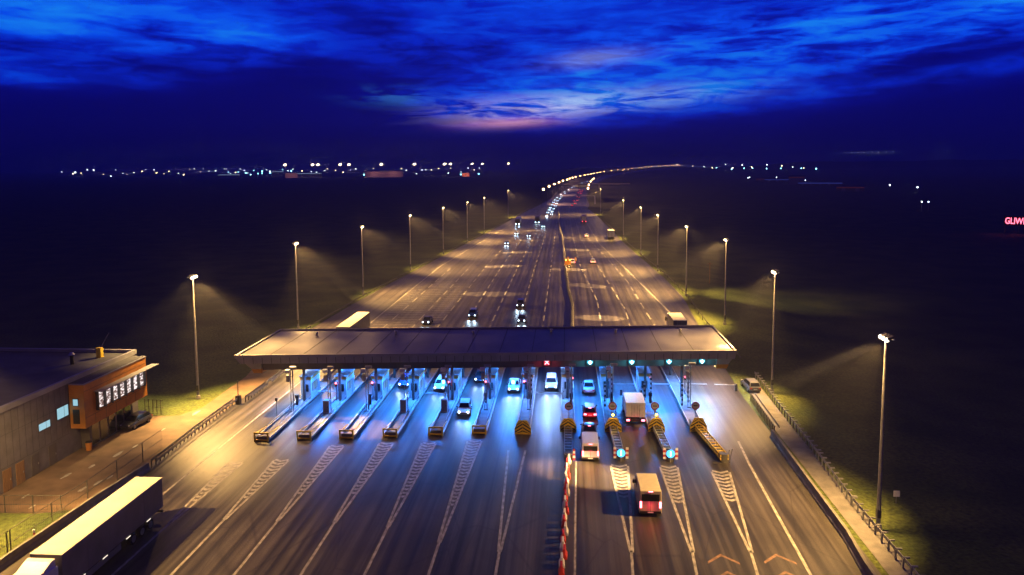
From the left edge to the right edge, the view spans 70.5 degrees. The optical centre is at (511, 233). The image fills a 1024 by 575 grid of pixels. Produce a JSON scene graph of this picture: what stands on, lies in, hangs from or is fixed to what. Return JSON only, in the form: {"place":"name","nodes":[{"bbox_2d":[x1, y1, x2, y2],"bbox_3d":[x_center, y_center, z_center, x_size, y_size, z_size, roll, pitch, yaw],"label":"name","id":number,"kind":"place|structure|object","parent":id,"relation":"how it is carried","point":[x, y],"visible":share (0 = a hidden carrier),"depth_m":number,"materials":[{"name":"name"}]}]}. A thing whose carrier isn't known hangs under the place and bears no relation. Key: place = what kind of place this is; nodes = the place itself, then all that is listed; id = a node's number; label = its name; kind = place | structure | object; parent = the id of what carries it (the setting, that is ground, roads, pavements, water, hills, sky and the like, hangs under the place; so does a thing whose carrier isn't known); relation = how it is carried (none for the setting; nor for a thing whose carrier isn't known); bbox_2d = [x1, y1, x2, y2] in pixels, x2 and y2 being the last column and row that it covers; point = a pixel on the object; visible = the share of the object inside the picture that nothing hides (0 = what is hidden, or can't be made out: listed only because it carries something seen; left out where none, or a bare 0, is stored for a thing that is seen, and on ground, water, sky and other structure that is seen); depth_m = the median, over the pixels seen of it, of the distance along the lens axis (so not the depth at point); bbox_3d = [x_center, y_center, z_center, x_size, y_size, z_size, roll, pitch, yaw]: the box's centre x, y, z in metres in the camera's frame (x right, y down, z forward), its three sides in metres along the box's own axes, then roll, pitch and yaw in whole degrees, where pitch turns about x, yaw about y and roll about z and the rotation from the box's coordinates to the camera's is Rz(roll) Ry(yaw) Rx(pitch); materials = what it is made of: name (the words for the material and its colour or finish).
{"place":"outdoors","nodes":[
{"label":"outdoors","id":0,"kind":"place"},
{"bbox_2d":[0,510,70,557],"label":"lawn","id":1,"kind":"structure","parent":0,"point":[8,521],"depth_m":67.36,"materials":[{"name":"green plant"}]},
{"bbox_2d":[0,429,162,554],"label":"wire fence","id":2,"kind":"object","parent":1,"relation":"on","point":[87,483],"visible":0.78,"depth_m":71.57,"materials":[{"name":"metal"}]},
{"bbox_2d":[0,370,277,572],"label":"yard","id":3,"kind":"structure","parent":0,"point":[75,464],"depth_m":82.74,"materials":[{"name":"concrete"}]},
{"bbox_2d":[0,495,64,512],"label":"wire fence","id":4,"kind":"object","parent":3,"relation":"on","point":[4,504],"visible":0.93,"depth_m":69.73,"materials":[{"name":"metal"}]},
{"bbox_2d":[0,348,158,494],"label":"office building","id":5,"kind":"structure","parent":3,"relation":"on","point":[55,406],"depth_m":84.41,"materials":[{"name":"grey"}]},
{"bbox_2d":[2,467,12,492],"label":"door","id":6,"kind":"structure","parent":5,"relation":"in","point":[6,474],"depth_m":74.62,"materials":[{"name":"wood"}]},
{"bbox_2d":[15,460,25,484],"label":"door","id":7,"kind":"structure","parent":5,"relation":"in","point":[20,468],"depth_m":76.41,"materials":[{"name":"metal"}]},
{"bbox_2d":[31,452,39,475],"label":"door","id":8,"kind":"structure","parent":5,"relation":"in","point":[35,461],"depth_m":78.57,"materials":[{"name":"metal"}]},
{"bbox_2d":[38,418,50,432],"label":"window","id":9,"kind":"structure","parent":5,"relation":"in","point":[45,424],"depth_m":79.92,"materials":[{"name":"glass"}]},
{"bbox_2d":[48,443,56,465],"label":"door","id":10,"kind":"structure","parent":5,"relation":"in","point":[52,448],"depth_m":81.18,"materials":[{"name":"metal"}]},
{"bbox_2d":[56,403,68,420],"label":"window","id":11,"kind":"structure","parent":5,"relation":"in","point":[62,411],"depth_m":82.78,"materials":[{"name":"glass"}]},
{"bbox_2d":[96,333,108,357],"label":"roof chimney","id":12,"kind":"object","parent":5,"relation":"on","point":[99,352],"visible":1,"depth_m":94.29,"materials":[{"name":"yellow paint"}]},
{"bbox_2d":[92,405,130,444],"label":"shop window","id":13,"kind":"structure","parent":5,"relation":"in","point":[103,423],"depth_m":89.66,"materials":[{"name":"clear glass"}]},
{"bbox_2d":[22,410,199,508],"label":"yard markings","id":14,"kind":"object","parent":3,"relation":"on","point":[117,454],"visible":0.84,"depth_m":78.70,"materials":[{"name":"paint"}]},
{"bbox_2d":[120,410,152,428],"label":"car","id":15,"kind":"object","parent":3,"relation":"on","point":[134,419],"visible":1,"depth_m":92.99,"materials":[{"name":"paint"}]},
{"bbox_2d":[0,209,880,574],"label":"road","id":16,"kind":"structure","parent":0,"point":[408,545],"depth_m":78.31,"materials":[{"name":"asphalt"}]},
{"bbox_2d":[0,462,150,571],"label":"concrete barrier","id":17,"kind":"object","parent":16,"relation":"on","point":[12,556],"visible":0.93,"depth_m":67.36,"materials":[{"name":"concrete"}]},
{"bbox_2d":[13,477,163,574],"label":"lorry","id":18,"kind":"object","parent":16,"relation":"on","point":[85,542],"visible":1,"depth_m":60.03,"materials":[{"name":"white paint"}]},
{"bbox_2d":[151,398,236,467],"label":"guardrail","id":19,"kind":"object","parent":16,"relation":"on","point":[208,418],"visible":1,"depth_m":89.03,"materials":[{"name":"metal"}]},
{"bbox_2d":[245,382,267,401],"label":"guardrail","id":20,"kind":"object","parent":16,"relation":"on","point":[252,392],"visible":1,"depth_m":105.14,"materials":[{"name":"metal"}]},
{"bbox_2d":[254,369,337,441],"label":"toll island","id":21,"kind":"structure","parent":16,"relation":"on","point":[276,426],"depth_m":95.41,"materials":[{"name":"concrete"}]},
{"bbox_2d":[285,366,296,411],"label":"camera mast","id":22,"kind":"object","parent":21,"relation":"on","point":[288,378],"visible":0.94,"depth_m":97.62,"materials":[{"name":"metal"}]},
{"bbox_2d":[299,369,320,399],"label":"toll booth","id":23,"kind":"object","parent":21,"relation":"on","point":[312,377],"visible":0.82,"depth_m":103.51,"materials":[{"name":"metal"}]},
{"bbox_2d":[296,369,373,440],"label":"toll island","id":24,"kind":"structure","parent":16,"relation":"on","point":[314,427],"depth_m":95.70,"materials":[{"name":"concrete"}]},
{"bbox_2d":[323,399,330,412],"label":"payment cabinet","id":25,"kind":"object","parent":24,"relation":"on","point":[326,406],"visible":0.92,"depth_m":97.20,"materials":[{"name":"metal"}]},
{"bbox_2d":[322,366,333,411],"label":"camera mast","id":26,"kind":"object","parent":24,"relation":"on","point":[326,376],"visible":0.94,"depth_m":97.63,"materials":[{"name":"metal"}]},
{"bbox_2d":[334,369,353,398],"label":"toll booth","id":27,"kind":"object","parent":24,"relation":"on","point":[347,382],"visible":0.78,"depth_m":103.42,"materials":[{"name":"metal"}]},
{"bbox_2d":[336,312,369,327],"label":"lorry","id":28,"kind":"object","parent":16,"relation":"on","point":[359,320],"visible":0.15,"depth_m":139.92,"materials":[{"name":"white paint"}]},
{"bbox_2d":[339,368,407,439],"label":"toll island","id":29,"kind":"structure","parent":16,"relation":"on","point":[354,427],"depth_m":95.86,"materials":[{"name":"concrete"}]},
{"bbox_2d":[360,366,371,410],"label":"camera mast","id":30,"kind":"object","parent":29,"relation":"on","point":[362,370],"visible":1,"depth_m":97.76,"materials":[{"name":"metal"}]},
{"bbox_2d":[370,369,388,398],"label":"toll booth","id":31,"kind":"object","parent":29,"relation":"on","point":[383,381],"visible":0.88,"depth_m":103.32,"materials":[{"name":"metal"}]},
{"bbox_2d":[382,368,439,437],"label":"toll island","id":32,"kind":"structure","parent":16,"relation":"on","point":[396,424],"depth_m":96.27,"materials":[{"name":"concrete"}]},
{"bbox_2d":[400,398,406,412],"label":"payment cabinet","id":33,"kind":"object","parent":32,"relation":"on","point":[403,404],"visible":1,"depth_m":97.34,"materials":[{"name":"metal"}]},
{"bbox_2d":[399,365,410,410],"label":"camera mast","id":34,"kind":"object","parent":32,"relation":"on","point":[403,375],"visible":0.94,"depth_m":97.86,"materials":[{"name":"metal"}]},
{"bbox_2d":[407,368,424,397],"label":"toll booth","id":35,"kind":"object","parent":32,"relation":"on","point":[419,380],"visible":0.89,"depth_m":103.34,"materials":[{"name":"metal"}]},
{"bbox_2d":[305,209,527,328],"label":"guardrail","id":36,"kind":"object","parent":16,"relation":"on","point":[397,278],"visible":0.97,"depth_m":206.35,"materials":[{"name":"metal"}]},
{"bbox_2d":[422,316,432,324],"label":"car","id":37,"kind":"object","parent":16,"relation":"on","point":[427,319],"visible":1,"depth_m":152.99,"materials":[{"name":"paint"}]},
{"bbox_2d":[433,375,446,390],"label":"car","id":38,"kind":"object","parent":16,"relation":"on","point":[439,384],"visible":0.71,"depth_m":107.65,"materials":[{"name":"white paint"}]},
{"bbox_2d":[428,368,472,435],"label":"toll island","id":39,"kind":"structure","parent":16,"relation":"on","point":[439,424],"depth_m":95.55,"materials":[{"name":"concrete"}]},
{"bbox_2d":[441,398,447,411],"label":"payment cabinet","id":40,"kind":"object","parent":39,"relation":"on","point":[444,404],"visible":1,"depth_m":97.42,"materials":[{"name":"metal"}]},
{"bbox_2d":[440,365,451,410],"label":"camera mast","id":41,"kind":"object","parent":39,"relation":"on","point":[442,369],"visible":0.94,"depth_m":97.91,"materials":[{"name":"metal"}]},
{"bbox_2d":[446,368,461,397],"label":"toll booth","id":42,"kind":"object","parent":39,"relation":"on","point":[457,372],"visible":0.71,"depth_m":103.44,"materials":[{"name":"metal"}]},
{"bbox_2d":[111,209,811,574],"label":"road markings","id":43,"kind":"object","parent":16,"relation":"on","point":[461,485],"visible":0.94,"depth_m":74.31,"materials":[{"name":"paint"}]},
{"bbox_2d":[456,398,471,414],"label":"car","id":44,"kind":"object","parent":16,"relation":"on","point":[465,406],"visible":1,"depth_m":96.96,"materials":[{"name":"white paint"}]},
{"bbox_2d":[468,308,477,317],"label":"car","id":45,"kind":"object","parent":16,"relation":"on","point":[473,312],"visible":1,"depth_m":159.23,"materials":[{"name":"blue paint"}]},
{"bbox_2d":[474,369,483,381],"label":"car","id":46,"kind":"object","parent":16,"relation":"on","point":[478,375],"visible":0.53,"depth_m":111.68,"materials":[{"name":"paint"}]},
{"bbox_2d":[234,325,736,400],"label":"toll canopy","id":47,"kind":"object","parent":16,"relation":"on","point":[339,349],"visible":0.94,"depth_m":102.83,"materials":[{"name":"metal"}]},
{"bbox_2d":[472,367,505,434],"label":"toll island","id":48,"kind":"structure","parent":16,"relation":"on","point":[480,425],"depth_m":96.10,"materials":[{"name":"concrete"}]},
{"bbox_2d":[480,364,490,409],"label":"camera mast","id":49,"kind":"object","parent":48,"relation":"on","point":[483,369],"visible":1,"depth_m":98.07,"materials":[{"name":"metal"}]},
{"bbox_2d":[485,368,497,397],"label":"toll booth","id":50,"kind":"object","parent":48,"relation":"on","point":[494,380],"visible":0.67,"depth_m":103.46,"materials":[{"name":"metal"}]},
{"bbox_2d":[507,378,520,391],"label":"car","id":51,"kind":"object","parent":16,"relation":"on","point":[514,384],"visible":1,"depth_m":106.94,"materials":[{"name":"white paint"}]},
{"bbox_2d":[515,420,530,433],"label":"crash nose","id":52,"kind":"object","parent":16,"relation":"on","point":[522,427],"visible":1,"depth_m":89.57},
{"bbox_2d":[517,367,538,426],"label":"toll island","id":53,"kind":"structure","parent":16,"relation":"on","point":[525,414],"depth_m":98.79,"materials":[{"name":"concrete"}]},
{"bbox_2d":[521,367,534,396],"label":"toll booth","id":54,"kind":"object","parent":53,"relation":"on","point":[533,377],"visible":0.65,"depth_m":103.54,"materials":[{"name":"metal"}]},
{"bbox_2d":[523,364,533,409],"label":"camera mast","id":55,"kind":"object","parent":53,"relation":"on","point":[526,369],"visible":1,"depth_m":98.07,"materials":[{"name":"metal"}]},
{"bbox_2d":[544,373,558,389],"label":"car","id":56,"kind":"object","parent":16,"relation":"on","point":[551,381],"visible":1,"depth_m":107.64,"materials":[{"name":"white paint"}]},
{"bbox_2d":[558,208,565,259],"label":"concrete barrier","id":57,"kind":"object","parent":16,"relation":"on","point":[562,236],"visible":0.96,"depth_m":328.77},
{"bbox_2d":[560,418,575,460],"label":"crash nose","id":58,"kind":"object","parent":16,"relation":"on","point":[567,426],"visible":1,"depth_m":87.77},
{"bbox_2d":[561,374,574,419],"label":"toll island","id":59,"kind":"structure","parent":16,"relation":"on","point":[564,412],"depth_m":98.28,"materials":[{"name":"concrete"}]},
{"bbox_2d":[561,367,573,396],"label":"toll booth","id":60,"kind":"object","parent":59,"relation":"on","point":[563,371],"visible":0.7,"depth_m":103.51,"materials":[{"name":"metal"}]},
{"bbox_2d":[565,363,575,408],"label":"camera mast","id":61,"kind":"object","parent":59,"relation":"on","point":[568,373],"visible":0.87,"depth_m":98.18,"materials":[{"name":"metal"}]},
{"bbox_2d":[565,265,573,325],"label":"concrete barrier","id":62,"kind":"object","parent":16,"relation":"on","point":[572,303],"visible":0.74,"depth_m":177.85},
{"bbox_2d":[581,380,595,392],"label":"car","id":63,"kind":"object","parent":16,"relation":"on","point":[588,386],"visible":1,"depth_m":105.77,"materials":[{"name":"silver metal"}]},
{"bbox_2d":[581,403,596,417],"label":"car","id":64,"kind":"object","parent":16,"relation":"on","point":[589,409],"visible":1,"depth_m":94.98,"materials":[{"name":"red paint"}]},
{"bbox_2d":[580,422,597,431],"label":"car","id":65,"kind":"object","parent":16,"relation":"on","point":[588,426],"visible":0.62,"depth_m":88.59,"materials":[{"name":"paint"}]},
{"bbox_2d":[579,432,599,458],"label":"van","id":66,"kind":"object","parent":16,"relation":"on","point":[589,445],"visible":1,"depth_m":81.08,"materials":[{"name":"white paint"}]},
{"bbox_2d":[596,367,617,423],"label":"toll island","id":67,"kind":"structure","parent":16,"relation":"on","point":[607,412],"depth_m":98.99,"materials":[{"name":"concrete"}]},
{"bbox_2d":[599,366,611,395],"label":"toll booth","id":68,"kind":"object","parent":67,"relation":"on","point":[602,376],"visible":0.52,"depth_m":103.66,"materials":[{"name":"metal"}]},
{"bbox_2d":[606,363,616,402],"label":"camera mast","id":69,"kind":"object","parent":67,"relation":"on","point":[609,373],"visible":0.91,"depth_m":98.20,"materials":[{"name":"metal"}]},
{"bbox_2d":[605,414,628,460],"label":"crash nose","id":70,"kind":"object","parent":16,"relation":"on","point":[613,426],"visible":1,"depth_m":86.44,"materials":[{"name":"metal"}]},
{"bbox_2d":[620,390,645,421],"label":"lorry","id":71,"kind":"object","parent":16,"relation":"on","point":[633,405],"visible":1,"depth_m":92.34,"materials":[{"name":"white paint"}]},
{"bbox_2d":[628,366,659,425],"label":"toll island","id":72,"kind":"structure","parent":16,"relation":"on","point":[649,412],"depth_m":99.72,"materials":[{"name":"concrete"}]},
{"bbox_2d":[635,366,649,395],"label":"toll booth","id":73,"kind":"object","parent":72,"relation":"on","point":[639,377],"visible":0.73,"depth_m":103.75,"materials":[{"name":"metal"}]},
{"bbox_2d":[632,473,661,513],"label":"van","id":74,"kind":"object","parent":16,"relation":"on","point":[647,489],"visible":1,"depth_m":68.40,"materials":[{"name":"beige paint"}]},
{"bbox_2d":[648,414,677,461],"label":"crash nose","id":75,"kind":"object","parent":16,"relation":"on","point":[656,426],"visible":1,"depth_m":86.32,"materials":[{"name":"metal"}]},
{"bbox_2d":[665,313,686,324],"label":"lorry","id":76,"kind":"object","parent":16,"relation":"on","point":[676,319],"visible":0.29,"depth_m":139.48,"materials":[{"name":"white paint"}]},
{"bbox_2d":[660,366,699,427],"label":"toll island","id":77,"kind":"structure","parent":16,"relation":"on","point":[673,380],"depth_m":104.43,"materials":[{"name":"concrete"}]},
{"bbox_2d":[684,362,695,407],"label":"camera mast","id":78,"kind":"object","parent":77,"relation":"on","point":[688,367],"visible":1,"depth_m":98.40,"materials":[{"name":"metal"}]},
{"bbox_2d":[689,418,732,463],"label":"crash nose","id":79,"kind":"object","parent":16,"relation":"on","point":[698,426],"visible":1,"depth_m":85.91,"materials":[{"name":"metal"}]},
{"bbox_2d":[769,429,876,574],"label":"concrete barrier","id":80,"kind":"object","parent":16,"relation":"on","point":[843,532],"visible":1,"depth_m":68.52,"materials":[{"name":"concrete"}]},
{"bbox_2d":[0,166,1023,574],"bbox_3d":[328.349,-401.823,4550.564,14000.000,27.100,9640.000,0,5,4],"label":"ground","id":81,"kind":"structure","parent":0,"point":[94,260],"depth_m":224.40,"materials":[{"name":"green plant"}]},
{"bbox_2d":[144,399,163,414],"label":"wire fence","id":82,"kind":"object","parent":81,"relation":"on","point":[152,405],"visible":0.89,"depth_m":97.76,"materials":[{"name":"metal"}]},
{"bbox_2d":[187,273,200,398],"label":"street lamp","id":83,"kind":"object","parent":81,"relation":"on","point":[192,276],"visible":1,"depth_m":103.49,"materials":[{"name":"metal"}]},
{"bbox_2d":[218,174,239,177],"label":"warehouse","id":84,"kind":"structure","parent":81,"relation":"on","point":[228,175],"depth_m":2554.33,"materials":[{"name":"black"}]},
{"bbox_2d":[272,171,283,177],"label":"warehouse","id":85,"kind":"structure","parent":81,"relation":"on","point":[277,174],"depth_m":2561.18,"materials":[{"name":"black"}]},
{"bbox_2d":[285,172,297,177],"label":"warehouse","id":86,"kind":"structure","parent":81,"relation":"on","point":[291,174],"depth_m":2462.05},
{"bbox_2d":[292,241,299,328],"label":"street lamp","id":87,"kind":"object","parent":81,"relation":"on","point":[295,243],"visible":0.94,"depth_m":148.16,"materials":[{"name":"metal"}]},
{"bbox_2d":[298,172,321,177],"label":"warehouse","id":88,"kind":"structure","parent":81,"relation":"on","point":[308,174],"depth_m":2536.84,"materials":[{"name":"concrete"}]},
{"bbox_2d":[359,225,363,293],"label":"street lamp","id":89,"kind":"object","parent":81,"relation":"on","point":[361,226],"visible":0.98,"depth_m":189.09,"materials":[{"name":"metal"}]},
{"bbox_2d":[365,170,402,176],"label":"warehouse","id":90,"kind":"structure","parent":81,"relation":"on","point":[394,173],"depth_m":2513.33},
{"bbox_2d":[598,215,740,361],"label":"guardrail","id":91,"kind":"object","parent":81,"relation":"on","point":[671,279],"visible":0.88,"depth_m":206.11,"materials":[{"name":"metal"}]},
{"bbox_2d":[685,225,688,295],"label":"street lamp","id":92,"kind":"object","parent":81,"relation":"on","point":[686,226],"visible":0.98,"depth_m":183.66,"materials":[{"name":"metal"}]},
{"bbox_2d":[723,238,728,324],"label":"street lamp","id":93,"kind":"object","parent":81,"relation":"on","point":[724,322],"visible":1,"depth_m":150.15,"materials":[{"name":"metal"}]},
{"bbox_2d":[750,393,779,430],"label":"guardrail","id":94,"kind":"object","parent":81,"relation":"on","point":[757,406],"visible":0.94,"depth_m":95.26,"materials":[{"name":"metal"}]},
{"bbox_2d":[770,269,779,393],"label":"street lamp","id":95,"kind":"object","parent":81,"relation":"on","point":[775,271],"visible":0.97,"depth_m":104.55,"materials":[{"name":"metal"}]},
{"bbox_2d":[836,184,864,190],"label":"warehouse","id":96,"kind":"structure","parent":81,"relation":"on","point":[848,187],"depth_m":978.79,"materials":[{"name":"concrete"}]},
{"bbox_2d":[874,332,894,531],"bbox_3d":[33.121,17.844,64.823,0.749,18.096,1.800,0,5,4],"label":"street lamp","id":97,"kind":"object","parent":81,"relation":"on","point":[885,337],"visible":0.93,"depth_m":64.75,"materials":[{"name":"metal"}]},
{"bbox_2d":[1003,216,1023,233],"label":"letter sign","id":98,"kind":"object","parent":81,"relation":"on","point":[1018,221],"visible":1,"depth_m":370.52,"materials":[{"name":"red plastic"}]},
{"bbox_2d":[0,0,1023,171],"label":"sky","id":99,"kind":"structure","parent":0,"point":[98,85],"materials":[{"name":"blue"}]},
{"bbox_2d":[532,167,695,208],"bbox_3d":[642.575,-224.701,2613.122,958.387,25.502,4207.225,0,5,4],"label":"motorway","id":100,"kind":"structure","parent":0,"point":[565,201],"depth_m":748.18,"materials":[{"name":"asphalt"}]},
{"bbox_2d":[539,183,629,188],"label":"overpass","id":101,"kind":"object","parent":100,"relation":"on","point":[559,184],"visible":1,"depth_m":1079.85,"materials":[{"name":"concrete"}]},
{"bbox_2d":[764,178,788,181],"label":"warehouse","id":102,"kind":"structure","parent":0,"point":[776,179],"depth_m":1453.26,"materials":[{"name":"concrete"}]},
{"bbox_2d":[788,175,804,184],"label":"warehouse","id":103,"kind":"structure","parent":0,"point":[794,179],"depth_m":1282.93,"materials":[{"name":"black"}]},
{"bbox_2d":[798,181,842,185],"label":"warehouse","id":104,"kind":"structure","parent":0,"point":[826,183],"depth_m":1240.08,"materials":[{"name":"concrete"}]},
{"bbox_2d":[740,379,914,574],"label":"service path","id":105,"kind":"structure","parent":0,"point":[821,477],"depth_m":73.06,"materials":[{"name":"concrete"}]},
{"bbox_2d":[741,378,760,391],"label":"car","id":106,"kind":"object","parent":105,"relation":"on","point":[751,384],"visible":1,"depth_m":105.61,"materials":[{"name":"grey paint"}]},
{"bbox_2d":[755,372,919,574],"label":"guardrail","id":107,"kind":"object","parent":105,"relation":"on","point":[904,558],"visible":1,"depth_m":73.08,"materials":[{"name":"metal"}]},
{"bbox_2d":[727,159,1023,167],"bbox_3d":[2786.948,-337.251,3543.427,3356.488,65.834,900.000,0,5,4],"label":"hills","id":108,"kind":"structure","parent":0,"point":[927,163],"depth_m":3379.85,"materials":[{"name":"black"}]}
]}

